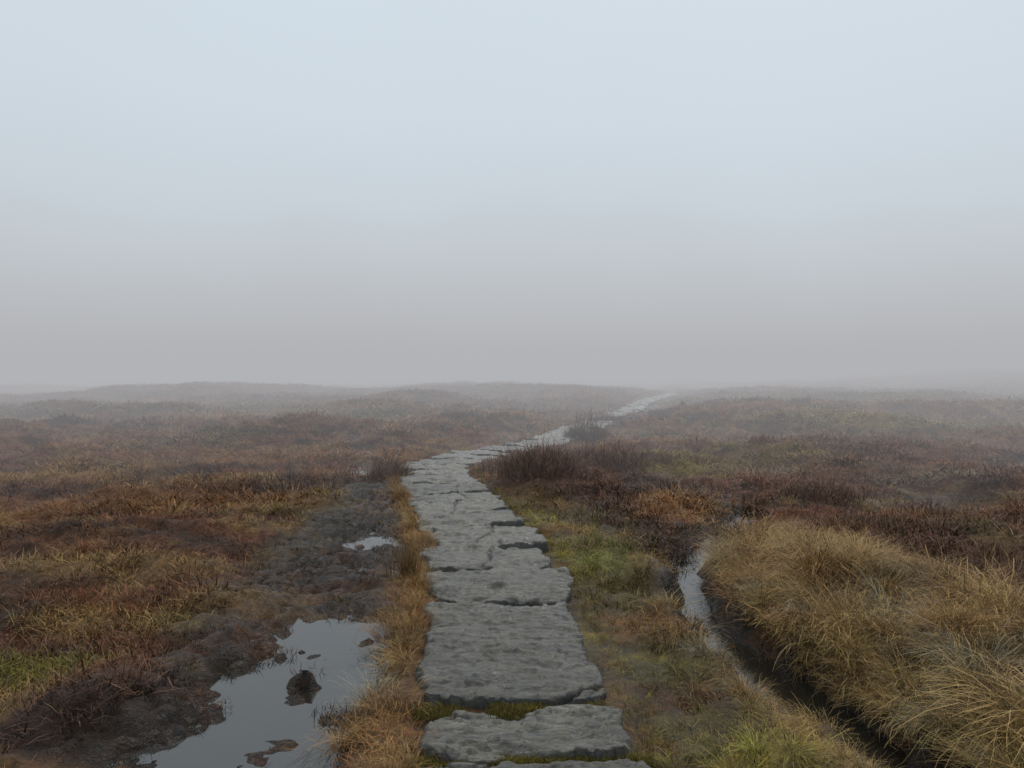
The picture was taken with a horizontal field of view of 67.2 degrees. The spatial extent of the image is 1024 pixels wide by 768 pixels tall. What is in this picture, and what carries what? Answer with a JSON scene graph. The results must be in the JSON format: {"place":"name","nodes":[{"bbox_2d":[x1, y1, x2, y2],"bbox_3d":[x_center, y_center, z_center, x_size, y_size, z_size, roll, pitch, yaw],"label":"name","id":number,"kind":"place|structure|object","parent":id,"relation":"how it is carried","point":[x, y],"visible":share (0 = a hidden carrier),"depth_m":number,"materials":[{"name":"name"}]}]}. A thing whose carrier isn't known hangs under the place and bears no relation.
{"place":"outdoors","nodes":[
{"label":"outdoors","id":0,"kind":"place"},
{"bbox_2d":[0,367,1023,767],"bbox_3d":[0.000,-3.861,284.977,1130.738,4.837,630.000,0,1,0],"label":"moor terrain","id":1,"kind":"structure","parent":0,"point":[160,729],"depth_m":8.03,"materials":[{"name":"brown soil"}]},
{"bbox_2d":[0,516,90,542],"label":"heather bush","id":2,"kind":"object","parent":1,"relation":"on","point":[13,527],"visible":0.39,"depth_m":7.40,"materials":[{"name":"brown plant"}]},
{"bbox_2d":[61,474,145,497],"bbox_3d":[-5.566,1.374,10.535,1.239,0.262,1.207,-1,1,-33],"label":"heather bush","id":3,"kind":"object","parent":1,"relation":"on","point":[85,487],"visible":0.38,"depth_m":10.47,"materials":[{"name":"brown plant"}]},
{"bbox_2d":[101,470,407,767],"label":"bog puddle","id":4,"kind":"object","parent":1,"relation":"on","point":[258,714],"visible":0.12,"depth_m":3.93,"materials":[{"name":"grey liquid"}]},
{"bbox_2d":[359,451,416,481],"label":"heather bush","id":5,"kind":"object","parent":1,"relation":"on","point":[377,472],"visible":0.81,"depth_m":11.58,"materials":[{"name":"brown plant"}]},
{"bbox_2d":[376,522,435,580],"bbox_3d":[-0.819,1.317,6.061,0.491,0.501,0.458,0,1,23],"label":"rush clump","id":6,"kind":"object","parent":1,"relation":"on","point":[405,571],"visible":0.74,"depth_m":6.02,"materials":[{"name":"brown plant"}]},
{"bbox_2d":[470,449,524,474],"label":"heather bush","id":7,"kind":"object","parent":1,"relation":"on","point":[483,468],"visible":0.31,"depth_m":12.17,"materials":[{"name":"plant"}]},
{"bbox_2d":[485,428,590,481],"bbox_3d":[0.363,0.925,10.905,1.786,0.772,1.769,0,1,0],"label":"heather bush","id":8,"kind":"object","parent":1,"relation":"on","point":[526,463],"visible":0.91,"depth_m":10.71,"materials":[{"name":"brown plant"}]},
{"bbox_2d":[559,409,617,442],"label":"heather bush","id":9,"kind":"object","parent":1,"relation":"on","point":[574,432],"visible":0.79,"depth_m":18.28,"materials":[{"name":"grey plant"}]},
{"bbox_2d":[161,445,1023,767],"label":"straw tussock grass","id":10,"kind":"structure","parent":1,"relation":"on","point":[977,595],"depth_m":4.27,"materials":[{"name":"beige plant"}]},
{"bbox_2d":[557,521,636,554],"bbox_3d":[0.809,1.365,6.911,0.867,0.354,0.477,1,1,42],"label":"rush clump","id":11,"kind":"object","parent":1,"relation":"on","point":[607,539],"visible":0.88,"depth_m":6.84,"materials":[{"name":"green plant"}]},
{"bbox_2d":[535,437,659,472],"bbox_3d":[1.273,1.023,12.043,2.310,0.577,1.800,0,1,0],"label":"heather bush","id":12,"kind":"object","parent":1,"relation":"on","point":[614,456],"visible":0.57,"depth_m":11.95,"materials":[{"name":"brown plant"}]},
{"bbox_2d":[573,500,636,534],"bbox_3d":[1.045,1.391,8.127,0.482,0.309,0.924,-1,1,-43],"label":"rush clump","id":13,"kind":"object","parent":1,"relation":"on","point":[596,519],"visible":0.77,"depth_m":8.20,"materials":[{"name":"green plant"}]},
{"bbox_2d":[587,410,628,422],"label":"heather bush","id":14,"kind":"object","parent":1,"relation":"on","point":[612,418],"visible":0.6,"depth_m":24.35,"materials":[{"name":"grey plant"}]},
{"bbox_2d":[774,471,868,506],"bbox_3d":[3.933,1.278,9.767,1.231,0.342,1.303,0,1,0],"label":"heather bush","id":15,"kind":"object","parent":1,"relation":"on","point":[828,489],"visible":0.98,"depth_m":9.69,"materials":[{"name":"brown plant"}]},
{"bbox_2d":[814,506,929,539],"bbox_3d":[3.591,1.339,7.642,1.114,0.203,1.005,1,1,30],"label":"heather bush","id":16,"kind":"object","parent":1,"relation":"on","point":[914,530],"visible":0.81,"depth_m":7.55,"materials":[{"name":"brown plant"}]},
{"bbox_2d":[850,430,937,452],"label":"heather bush","id":17,"kind":"object","parent":1,"relation":"on","point":[909,441],"visible":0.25,"depth_m":14.83,"materials":[{"name":"brown plant"}]},
{"bbox_2d":[879,501,966,518],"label":"heather bush","id":18,"kind":"object","parent":1,"relation":"on","point":[931,512],"visible":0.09,"depth_m":8.63,"materials":[{"name":"brown plant"}]},
{"bbox_2d":[924,531,1023,571],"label":"heather bush","id":19,"kind":"object","parent":1,"relation":"on","point":[1012,555],"visible":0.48,"depth_m":6.61,"materials":[{"name":"brown plant"}]},
{"bbox_2d":[939,545,1023,584],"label":"heather bush","id":20,"kind":"object","parent":1,"relation":"on","point":[993,564],"visible":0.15,"depth_m":5.74,"materials":[{"name":"brown plant"}]},
{"bbox_2d":[0,0,1023,373],"label":"sky","id":21,"kind":"structure","parent":0,"point":[187,186],"materials":[{"name":"grey"}]},
{"bbox_2d":[336,410,708,767],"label":"path edge grass","id":22,"kind":"structure","parent":0,"point":[502,711],"depth_m":4.04,"materials":[{"name":"brown plant"}]},
{"bbox_2d":[397,390,678,767],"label":"flagstone path","id":23,"kind":"structure","parent":0,"point":[495,634],"depth_m":4.63,"materials":[{"name":"grey stone"}]},
{"bbox_2d":[664,514,909,767],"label":"ditch water","id":24,"kind":"structure","parent":0,"point":[802,690],"depth_m":4.42,"materials":[{"name":"black liquid"}]}
]}

